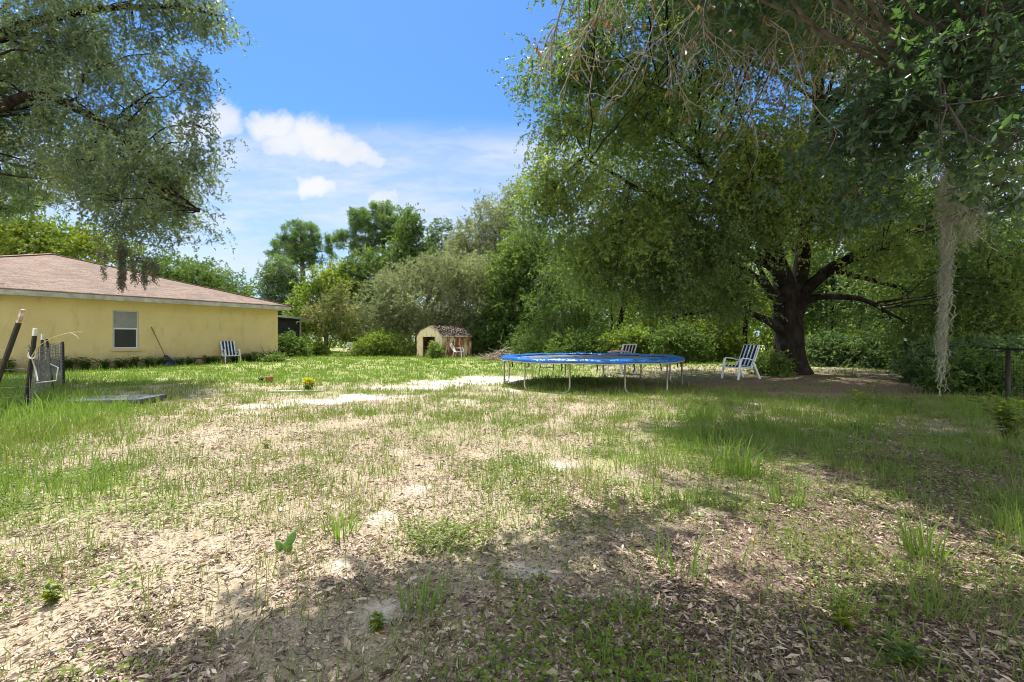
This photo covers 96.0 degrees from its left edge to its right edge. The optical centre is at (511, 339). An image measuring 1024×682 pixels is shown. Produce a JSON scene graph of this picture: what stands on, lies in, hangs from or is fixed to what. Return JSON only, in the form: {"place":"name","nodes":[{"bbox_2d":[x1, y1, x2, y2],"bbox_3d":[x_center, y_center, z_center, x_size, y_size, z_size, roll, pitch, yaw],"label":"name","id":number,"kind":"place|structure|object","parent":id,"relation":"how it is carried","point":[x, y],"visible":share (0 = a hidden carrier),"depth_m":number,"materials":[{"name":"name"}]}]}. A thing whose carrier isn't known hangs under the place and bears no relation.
{"place":"outdoors","nodes":[
{"label":"outdoors","id":0,"kind":"place"},
{"bbox_2d":[0,340,1023,681],"bbox_3d":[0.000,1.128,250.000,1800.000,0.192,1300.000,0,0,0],"label":"ground","id":1,"kind":"structure","parent":0,"point":[358,616],"depth_m":2.86,"materials":[{"name":"soil"}]},
{"bbox_2d":[0,359,15,372],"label":"wall weed","id":2,"kind":"object","parent":1,"relation":"on","point":[11,364],"depth_m":15.27,"materials":[{"name":"green plant"}]},
{"bbox_2d":[0,309,64,408],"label":"wire fence","id":3,"kind":"object","parent":1,"relation":"on","point":[40,376],"visible":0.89,"depth_m":8.10,"materials":[{"name":"metal"}]},
{"bbox_2d":[0,157,66,225],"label":"pine tree","id":4,"kind":"object","parent":1,"relation":"on","point":[8,210],"visible":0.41,"depth_m":24.01,"materials":[{"name":"plant"}]},
{"bbox_2d":[38,577,67,605],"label":"weed","id":5,"kind":"object","parent":1,"relation":"on","point":[50,596],"visible":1,"depth_m":2.05,"materials":[{"name":"green plant"}]},
{"bbox_2d":[51,356,86,369],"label":"wall weed","id":6,"kind":"object","parent":1,"relation":"on","point":[69,364],"depth_m":16.52,"materials":[{"name":"green plant"}]},
{"bbox_2d":[0,208,155,271],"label":"broadleaf tree","id":7,"kind":"object","parent":1,"relation":"on","point":[74,242],"visible":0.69,"depth_m":32.75,"materials":[{"name":"green plant"}]},
{"bbox_2d":[73,358,94,369],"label":"wall weed","id":8,"kind":"object","parent":1,"relation":"on","point":[84,365],"depth_m":16.86,"materials":[{"name":"green plant"}]},
{"bbox_2d":[91,359,113,368],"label":"wall weed","id":9,"kind":"object","parent":1,"relation":"on","point":[105,363],"depth_m":17.27,"materials":[{"name":"green plant"}]},
{"bbox_2d":[57,394,167,404],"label":"flat slab","id":10,"kind":"structure","parent":1,"relation":"on","point":[143,398],"depth_m":8.50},
{"bbox_2d":[108,358,129,367],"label":"wall weed","id":11,"kind":"object","parent":1,"relation":"on","point":[118,363],"depth_m":17.69,"materials":[{"name":"green plant"}]},
{"bbox_2d":[0,0,259,266],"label":"oak tree","id":12,"kind":"object","parent":1,"relation":"on","point":[161,186],"visible":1,"depth_m":13.23,"materials":[{"name":"green plant"}]},
{"bbox_2d":[93,244,111,281],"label":"spanish moss","id":13,"kind":"object","parent":12,"relation":"hanging from","point":[104,265],"visible":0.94,"depth_m":13.01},
{"bbox_2d":[110,242,131,294],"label":"spanish moss","id":14,"kind":"object","parent":12,"relation":"hanging from","point":[121,255],"visible":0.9,"depth_m":12.98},
{"bbox_2d":[126,250,141,286],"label":"spanish moss","id":15,"kind":"object","parent":12,"relation":"hanging from","point":[132,265],"visible":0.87,"depth_m":12.99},
{"bbox_2d":[133,253,150,289],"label":"spanish moss","id":16,"kind":"object","parent":12,"relation":"hanging from","point":[143,279],"visible":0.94,"depth_m":12.98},
{"bbox_2d":[143,256,162,285],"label":"spanish moss","id":17,"kind":"object","parent":12,"relation":"hanging from","point":[152,268],"visible":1,"depth_m":12.99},
{"bbox_2d":[125,356,140,367],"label":"wall weed","id":18,"kind":"object","parent":1,"relation":"on","point":[133,362],"depth_m":18.01,"materials":[{"name":"green plant"}]},
{"bbox_2d":[141,356,160,366],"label":"wall weed","id":19,"kind":"object","parent":1,"relation":"on","point":[148,360],"depth_m":18.47,"materials":[{"name":"green plant"}]},
{"bbox_2d":[0,253,318,372],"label":"house","id":20,"kind":"structure","parent":1,"relation":"on","point":[53,294],"depth_m":18.55,"materials":[{"name":"yellow paint"}]},
{"bbox_2d":[111,310,140,350],"bbox_3d":[-15.220,-0.326,18.156,0.190,1.595,0.950,0,0,33],"label":"window","id":21,"kind":"structure","parent":20,"relation":"in","point":[125,323],"depth_m":18.19,"materials":[{"name":"glass"}]},
{"bbox_2d":[155,356,168,364],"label":"wall weed","id":22,"kind":"object","parent":1,"relation":"on","point":[159,362],"depth_m":18.78,"materials":[{"name":"green plant"}]},
{"bbox_2d":[151,327,178,365],"bbox_3d":[-14.270,0.301,18.940,0.943,1.616,0.286,0,0,-32],"label":"leaf rake","id":23,"kind":"object","parent":1,"relation":"on","point":[171,362],"visible":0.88,"depth_m":18.99,"materials":[{"name":"plastic"}]},
{"bbox_2d":[171,357,187,364],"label":"wall weed","id":24,"kind":"object","parent":1,"relation":"on","point":[180,361],"depth_m":19.40,"materials":[{"name":"green plant"}]},
{"bbox_2d":[113,246,259,296],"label":"broadleaf tree","id":25,"kind":"object","parent":1,"relation":"on","point":[203,276],"visible":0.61,"depth_m":43.21,"materials":[{"name":"green plant"}]},
{"bbox_2d":[200,355,213,363],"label":"wall weed","id":26,"kind":"object","parent":1,"relation":"on","point":[208,359],"depth_m":20.29,"materials":[{"name":"green plant"}]},
{"bbox_2d":[220,341,240,363],"bbox_3d":[-12.733,0.593,20.818,0.884,1.010,0.645,0,0,43],"label":"lawn chair","id":27,"kind":"object","parent":1,"relation":"on","point":[228,349],"visible":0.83,"depth_m":20.93,"materials":[{"name":"white paint"}]},
{"bbox_2d":[251,345,289,362],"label":"shrub","id":28,"kind":"object","parent":1,"relation":"on","point":[272,357],"visible":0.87,"depth_m":21.34,"materials":[{"name":"green plant"}]},
{"bbox_2d":[252,249,309,314],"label":"broadleaf tree","id":29,"kind":"object","parent":1,"relation":"on","point":[270,280],"visible":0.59,"depth_m":38.20,"materials":[{"name":"green plant"}]},
{"bbox_2d":[275,531,295,551],"bbox_3d":[-1.272,1.136,2.584,0.114,0.118,0.036,0,0,5],"label":"prickly pear","id":30,"kind":"object","parent":1,"relation":"on","point":[292,537],"visible":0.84,"depth_m":2.58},
{"bbox_2d":[268,390,322,392],"bbox_3d":[-4.912,1.182,10.462,1.181,0.048,0.044,0,0,-11],"label":"white pipe","id":31,"kind":"object","parent":1,"relation":"on","point":[294,391],"visible":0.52,"depth_m":10.44,"materials":[{"name":"plastic"}]},
{"bbox_2d":[278,328,315,356],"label":"shrub","id":32,"kind":"object","parent":1,"relation":"on","point":[294,347],"visible":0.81,"depth_m":26.60,"materials":[{"name":"green plant"}]},
{"bbox_2d":[263,217,339,346],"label":"pine tree","id":33,"kind":"object","parent":1,"relation":"on","point":[304,249],"visible":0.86,"depth_m":41.41,"materials":[{"name":"green plant"}]},
{"bbox_2d":[302,377,314,389],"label":"yellow flower","id":34,"kind":"object","parent":1,"relation":"on","point":[308,381],"visible":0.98,"depth_m":10.57,"materials":[{"name":"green plant"}]},
{"bbox_2d":[306,335,338,355],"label":"shrub","id":35,"kind":"object","parent":1,"relation":"on","point":[321,348],"visible":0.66,"depth_m":28.69,"materials":[{"name":"green plant"}]},
{"bbox_2d":[282,257,371,346],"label":"broadleaf tree","id":36,"kind":"object","parent":1,"relation":"on","point":[327,277],"visible":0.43,"depth_m":36.01,"materials":[{"name":"green plant"}]},
{"bbox_2d":[297,280,361,354],"bbox_3d":[-11.730,-1.347,29.540,4.417,4.963,2.855,0,0,0],"label":"crape myrtle","id":37,"kind":"object","parent":1,"relation":"on","point":[336,305],"visible":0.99,"depth_m":29.32,"materials":[{"name":"green plant"}]},
{"bbox_2d":[305,500,365,540],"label":"grass tuft","id":38,"kind":"object","parent":1,"relation":"on","point":[336,527],"visible":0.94,"depth_m":2.78,"materials":[{"name":"plant"}]},
{"bbox_2d":[329,198,408,270],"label":"pine tree","id":39,"kind":"object","parent":1,"relation":"on","point":[379,227],"visible":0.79,"depth_m":40.28,"materials":[{"name":"green plant"}]},
{"bbox_2d":[367,611,386,632],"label":"weed","id":40,"kind":"object","parent":1,"relation":"on","point":[376,621],"visible":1,"depth_m":1.89,"materials":[{"name":"green plant"}]},
{"bbox_2d":[326,202,435,351],"bbox_3d":[-10.809,-5.050,38.221,9.408,12.502,6.151,0,0,0],"label":"broadleaf tree","id":41,"kind":"object","parent":1,"relation":"on","point":[373,264],"visible":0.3,"depth_m":37.29,"materials":[{"name":"green plant"}]},
{"bbox_2d":[347,327,416,356],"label":"shrub","id":42,"kind":"object","parent":1,"relation":"on","point":[379,343],"visible":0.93,"depth_m":27.81,"materials":[{"name":"green plant"}]},
{"bbox_2d":[335,239,500,353],"bbox_3d":[-5.707,-2.791,30.408,11.858,7.920,6.423,0,0,0],"label":"live oak","id":43,"kind":"object","parent":1,"relation":"on","point":[395,311],"visible":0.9,"depth_m":29.93,"materials":[{"name":"green plant"}]},
{"bbox_2d":[388,559,457,625],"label":"grass tuft","id":44,"kind":"object","parent":1,"relation":"on","point":[424,594],"visible":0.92,"depth_m":2.04,"materials":[{"name":"plant"}]},
{"bbox_2d":[425,340,446,358],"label":"shrub","id":45,"kind":"object","parent":1,"relation":"on","point":[436,351],"visible":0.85,"depth_m":25.31,"materials":[{"name":"green plant"}]},
{"bbox_2d":[410,215,462,324],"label":"broadleaf tree","id":46,"kind":"object","parent":1,"relation":"on","point":[433,244],"visible":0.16,"depth_m":39.66,"materials":[{"name":"green plant"}]},
{"bbox_2d":[415,326,471,357],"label":"shed","id":47,"kind":"structure","parent":1,"relation":"on","point":[425,335],"depth_m":26.86,"materials":[{"name":"beige wood"}]},
{"bbox_2d":[428,325,470,335],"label":"fallen leaves","id":48,"kind":"object","parent":47,"relation":"on","point":[442,327],"visible":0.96,"depth_m":27.13,"materials":[{"name":"brown plant"}]},
{"bbox_2d":[450,343,464,357],"bbox_3d":[-3.058,0.657,25.912,0.698,0.820,0.542,0,0,12],"label":"plastic chair","id":49,"kind":"object","parent":1,"relation":"on","point":[453,348],"visible":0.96,"depth_m":25.86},
{"bbox_2d":[465,322,495,355],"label":"shrub","id":50,"kind":"object","parent":1,"relation":"on","point":[477,345],"visible":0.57,"depth_m":28.83,"materials":[{"name":"green plant"}]},
{"bbox_2d":[428,172,536,309],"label":"live oak","id":51,"kind":"object","parent":1,"relation":"on","point":[493,224],"visible":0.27,"depth_m":36.10,"materials":[{"name":"green plant"}]},
{"bbox_2d":[475,347,519,360],"bbox_3d":[-0.589,0.718,23.497,2.837,0.744,2.473,0,0,0],"label":"brush pile","id":52,"kind":"object","parent":1,"relation":"on","point":[495,356],"visible":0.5,"depth_m":23.44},
{"bbox_2d":[0,350,1023,681],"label":"grass","id":53,"kind":"structure","parent":1,"relation":"on","point":[54,402],"depth_m":4.93,"materials":[{"name":"plant"}]},
{"bbox_2d":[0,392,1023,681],"bbox_3d":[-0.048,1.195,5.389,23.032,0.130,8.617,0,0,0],"label":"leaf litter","id":54,"kind":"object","parent":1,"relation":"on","point":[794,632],"visible":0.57,"depth_m":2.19,"materials":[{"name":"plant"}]},
{"bbox_2d":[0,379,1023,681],"bbox_3d":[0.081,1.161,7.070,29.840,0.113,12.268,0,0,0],"label":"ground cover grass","id":55,"kind":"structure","parent":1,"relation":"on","point":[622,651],"depth_m":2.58,"materials":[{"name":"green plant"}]},
{"bbox_2d":[461,220,582,354],"bbox_3d":[0.619,-3.005,29.969,9.020,9.777,5.624,0,0,0],"label":"broadleaf tree","id":56,"kind":"object","parent":1,"relation":"on","point":[513,265],"visible":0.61,"depth_m":29.00,"materials":[{"name":"green plant"}]},
{"bbox_2d":[502,327,556,353],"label":"shrub","id":57,"kind":"object","parent":1,"relation":"on","point":[532,349],"visible":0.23,"depth_m":25.71,"materials":[{"name":"green plant"}]},
{"bbox_2d":[497,232,620,353],"bbox_3d":[2.671,-2.009,24.072,6.907,7.554,4.474,0,0,0],"label":"broadleaf tree","id":58,"kind":"object","parent":1,"relation":"on","point":[570,316],"visible":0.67,"depth_m":23.77,"materials":[{"name":"green plant"}]},
{"bbox_2d":[542,321,618,352],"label":"shrub","id":59,"kind":"object","parent":1,"relation":"on","point":[583,341],"visible":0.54,"depth_m":21.66,"materials":[{"name":"green plant"}]},
{"bbox_2d":[501,352,684,393],"bbox_3d":[2.050,0.814,12.150,4.690,0.804,4.690,0,0,0],"label":"trampoline","id":60,"kind":"object","parent":1,"relation":"on","point":[603,359],"visible":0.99,"depth_m":10.81,"materials":[{"name":"metal"}]},
{"bbox_2d":[558,228,669,335],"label":"understory tree","id":61,"kind":"object","parent":1,"relation":"on","point":[621,318],"visible":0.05,"depth_m":26.13,"materials":[{"name":"green plant"}]},
{"bbox_2d":[236,219,1003,353],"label":"wood","id":62,"kind":"object","parent":1,"relation":"on","point":[769,340],"visible":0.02,"depth_m":32.54,"materials":[{"name":"green plant"}]},
{"bbox_2d":[607,344,637,373],"bbox_3d":[3.734,0.669,15.670,0.645,1.010,0.884,0,0,-25],"label":"lawn chair","id":63,"kind":"object","parent":1,"relation":"on","point":[631,348],"visible":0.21,"depth_m":15.33,"materials":[{"name":"white paint"}]},
{"bbox_2d":[591,322,660,353],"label":"shrub","id":64,"kind":"object","parent":1,"relation":"on","point":[616,340],"visible":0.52,"depth_m":21.16,"materials":[{"name":"green plant"}]},
{"bbox_2d":[594,564,674,625],"bbox_3d":[0.564,1.111,1.993,0.443,0.181,0.403,0,0,15],"label":"grass tuft","id":65,"kind":"object","parent":1,"relation":"on","point":[637,607],"visible":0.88,"depth_m":1.99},
{"bbox_2d":[597,178,699,343],"bbox_3d":[8.399,-4.181,27.136,6.585,10.602,4.274,0,0,24],"label":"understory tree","id":66,"kind":"object","parent":1,"relation":"on","point":[660,271],"visible":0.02,"depth_m":26.92,"materials":[{"name":"green plant"}]},
{"bbox_2d":[640,318,719,363],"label":"shrub","id":67,"kind":"object","parent":1,"relation":"on","point":[684,343],"visible":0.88,"depth_m":20.72,"materials":[{"name":"green plant"}]},
{"bbox_2d":[628,514,731,582],"bbox_3d":[0.853,1.029,2.300,0.566,0.332,0.525,0,0,0],"label":"grass tuft","id":68,"kind":"object","parent":1,"relation":"on","point":[694,563],"visible":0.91,"depth_m":2.32,"materials":[{"name":"plant"}]},
{"bbox_2d":[624,262,750,350],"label":"understory tree","id":69,"kind":"object","parent":1,"relation":"on","point":[655,323],"visible":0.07,"depth_m":24.60,"materials":[{"name":"green plant"}]},
{"bbox_2d":[694,404,725,419],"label":"grass tuft","id":70,"kind":"object","parent":1,"relation":"on","point":[699,410],"visible":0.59,"depth_m":6.93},
{"bbox_2d":[690,313,750,361],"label":"shrub","id":71,"kind":"object","parent":1,"relation":"on","point":[731,344],"visible":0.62,"depth_m":21.68,"materials":[{"name":"green plant"}]},
{"bbox_2d":[696,428,747,464],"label":"grass tuft","id":72,"kind":"object","parent":1,"relation":"on","point":[721,449],"visible":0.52,"depth_m":4.49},
{"bbox_2d":[686,227,766,335],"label":"understory tree","id":73,"kind":"object","parent":1,"relation":"on","point":[743,305],"visible":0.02,"depth_m":28.93,"materials":[{"name":"green plant"}]},
{"bbox_2d":[686,214,772,344],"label":"understory tree","id":74,"kind":"object","parent":1,"relation":"on","point":[744,333],"visible":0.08,"depth_m":23.81,"materials":[{"name":"green plant"}]},
{"bbox_2d":[721,345,760,379],"bbox_3d":[6.932,0.696,13.962,0.919,1.050,0.671,0,0,-20],"label":"lawn chair","id":75,"kind":"object","parent":1,"relation":"on","point":[747,357],"visible":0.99,"depth_m":13.93,"materials":[{"name":"white paint"}]},
{"bbox_2d":[700,432,783,479],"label":"grass tuft","id":76,"kind":"object","parent":1,"relation":"on","point":[744,465],"visible":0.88,"depth_m":4.01,"materials":[{"name":"plant"}]},
{"bbox_2d":[731,405,770,428],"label":"grass tuft","id":77,"kind":"object","parent":1,"relation":"on","point":[750,419],"visible":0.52,"depth_m":6.27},
{"bbox_2d":[487,0,1023,374],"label":"oak tree","id":78,"kind":"object","parent":1,"relation":"on","point":[732,191],"visible":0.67,"depth_m":13.27,"materials":[{"name":"green plant"}]},
{"bbox_2d":[514,0,1023,242],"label":"oak tree","id":79,"kind":"object","parent":1,"relation":"on","point":[963,34],"visible":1,"depth_m":4.71,"materials":[{"name":"green plant"}]},
{"bbox_2d":[931,162,962,395],"bbox_3d":[4.722,-0.656,5.003,0.315,2.572,0.253,0,0,-41],"label":"spanish moss","id":80,"kind":"object","parent":79,"relation":"hanging from","point":[943,294],"visible":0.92,"depth_m":4.99,"materials":[{"name":"plant"}]},
{"bbox_2d":[917,171,1006,253],"bbox_3d":[4.920,-1.384,5.082,0.685,0.906,0.628,0,0,29],"label":"spanish moss","id":81,"kind":"object","parent":79,"relation":"hanging from","point":[968,213],"visible":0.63,"depth_m":5.03,"materials":[{"name":"plant"}]},
{"bbox_2d":[746,344,798,377],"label":"shrub","id":82,"kind":"object","parent":1,"relation":"on","point":[777,363],"visible":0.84,"depth_m":14.77,"materials":[{"name":"green plant"}]},
{"bbox_2d":[755,470,819,509],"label":"grass tuft","id":83,"kind":"object","parent":1,"relation":"on","point":[802,501],"visible":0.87,"depth_m":3.32,"materials":[{"name":"plant"}]},
{"bbox_2d":[740,228,841,345],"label":"understory tree","id":84,"kind":"object","parent":1,"relation":"on","point":[767,308],"visible":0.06,"depth_m":26.84,"materials":[{"name":"green plant"}]},
{"bbox_2d":[752,233,889,339],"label":"understory tree","id":85,"kind":"object","parent":1,"relation":"on","point":[807,318],"visible":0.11,"depth_m":21.89,"materials":[{"name":"green plant"}]},
{"bbox_2d":[805,323,866,366],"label":"shrub","id":86,"kind":"object","parent":1,"relation":"on","point":[818,351],"visible":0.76,"depth_m":18.64,"materials":[{"name":"green plant"}]},
{"bbox_2d":[821,587,857,633],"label":"weed","id":87,"kind":"object","parent":1,"relation":"on","point":[840,617],"visible":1,"depth_m":1.91,"materials":[{"name":"green plant"}]},
{"bbox_2d":[793,547,901,624],"bbox_3d":[1.411,1.075,2.002,0.472,0.259,0.447,0,0,0],"label":"grass tuft","id":88,"kind":"object","parent":1,"relation":"on","point":[839,594],"visible":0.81,"depth_m":2.01,"materials":[{"name":"plant"}]},
{"bbox_2d":[842,389,876,408],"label":"weed","id":89,"kind":"object","parent":1,"relation":"on","point":[859,397],"visible":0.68,"depth_m":7.85,"materials":[{"name":"green plant"}]},
{"bbox_2d":[805,185,925,334],"bbox_3d":[15.884,-3.025,20.503,5.707,8.415,4.716,0,0,-23],"label":"understory tree","id":90,"kind":"object","parent":1,"relation":"on","point":[843,286],"visible":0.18,"depth_m":20.28,"materials":[{"name":"green plant"}]},
{"bbox_2d":[830,325,907,368],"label":"shrub","id":91,"kind":"object","parent":1,"relation":"on","point":[864,356],"visible":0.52,"depth_m":17.77,"materials":[{"name":"green plant"}]},
{"bbox_2d":[835,222,971,341],"bbox_3d":[19.383,-2.847,23.400,6.462,7.945,4.550,0,0,0],"label":"understory tree","id":92,"kind":"object","parent":1,"relation":"on","point":[902,310],"visible":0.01,"depth_m":22.78,"materials":[{"name":"green plant"}]},
{"bbox_2d":[875,624,932,670],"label":"weed","id":93,"kind":"object","parent":1,"relation":"on","point":[901,650],"visible":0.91,"depth_m":1.69,"materials":[{"name":"green plant"}]},
{"bbox_2d":[875,331,948,369],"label":"shrub","id":94,"kind":"object","parent":1,"relation":"on","point":[889,361],"visible":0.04,"depth_m":16.72,"materials":[{"name":"green plant"}]},
{"bbox_2d":[858,496,981,562],"bbox_3d":[2.237,1.045,2.521,0.650,0.315,0.601,0,0,37],"label":"grass tuft","id":95,"kind":"object","parent":1,"relation":"on","point":[908,544],"visible":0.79,"depth_m":2.52,"materials":[{"name":"plant"}]},
{"bbox_2d":[885,334,970,384],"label":"shrub","id":96,"kind":"object","parent":1,"relation":"on","point":[906,370],"visible":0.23,"depth_m":12.47,"materials":[{"name":"green plant"}]},
{"bbox_2d":[867,567,1009,625],"bbox_3d":[1.786,1.102,1.969,0.522,0.197,0.362,0,0,-11],"label":"grass tuft","id":97,"kind":"object","parent":1,"relation":"on","point":[927,603],"visible":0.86,"depth_m":1.97,"materials":[{"name":"plant"}]},
{"bbox_2d":[908,330,987,351],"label":"shrub","id":98,"kind":"object","parent":1,"relation":"on","point":[961,340],"visible":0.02,"depth_m":13.21,"materials":[{"name":"green plant"}]},
{"bbox_2d":[874,184,1021,339],"bbox_3d":[20.294,-3.152,21.396,6.999,8.628,5.254,0,0,0],"label":"understory tree","id":99,"kind":"object","parent":1,"relation":"on","point":[955,250],"visible":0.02,"depth_m":20.68,"materials":[{"name":"green plant"}]},
{"bbox_2d":[904,338,1023,399],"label":"wire fence","id":100,"kind":"object","parent":1,"relation":"on","point":[1008,370],"visible":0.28,"depth_m":9.15,"materials":[{"name":"metal"}]},
{"bbox_2d":[909,344,1023,397],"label":"shrub","id":101,"kind":"object","parent":1,"relation":"on","point":[972,373],"visible":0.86,"depth_m":9.74,"materials":[{"name":"green plant"}]},
{"bbox_2d":[947,332,1014,358],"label":"shrub","id":102,"kind":"object","parent":1,"relation":"on","point":[981,343],"depth_m":11.76,"materials":[{"name":"green plant"}]},
{"bbox_2d":[940,220,1023,346],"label":"understory tree","id":103,"kind":"object","parent":1,"relation":"on","point":[995,264],"visible":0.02,"depth_m":20.12,"materials":[{"name":"green plant"}]},
{"bbox_2d":[964,392,1023,440],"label":"weed","id":104,"kind":"object","parent":1,"relation":"on","point":[1004,412],"visible":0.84,"depth_m":5.40,"materials":[{"name":"green plant"}]},
{"bbox_2d":[969,331,1023,393],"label":"shrub","id":105,"kind":"object","parent":1,"relation":"on","point":[1017,343],"visible":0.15,"depth_m":10.64,"materials":[{"name":"green plant"}]},
{"bbox_2d":[972,177,1023,318],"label":"understory tree","id":106,"kind":"object","parent":1,"relation":"on","point":[1003,234],"visible":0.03,"depth_m":21.18,"materials":[{"name":"green plant"}]},
{"bbox_2d":[973,314,1023,343],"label":"shrub","id":107,"kind":"object","parent":1,"relation":"on","point":[1010,330],"visible":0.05,"depth_m":14.00,"materials":[{"name":"green plant"}]},
{"bbox_2d":[981,496,1023,533],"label":"grass tuft","id":108,"kind":"object","parent":1,"relation":"on","point":[1016,516],"visible":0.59,"depth_m":2.92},
{"bbox_2d":[0,0,1023,339],"label":"sky","id":109,"kind":"structure","parent":0,"point":[339,105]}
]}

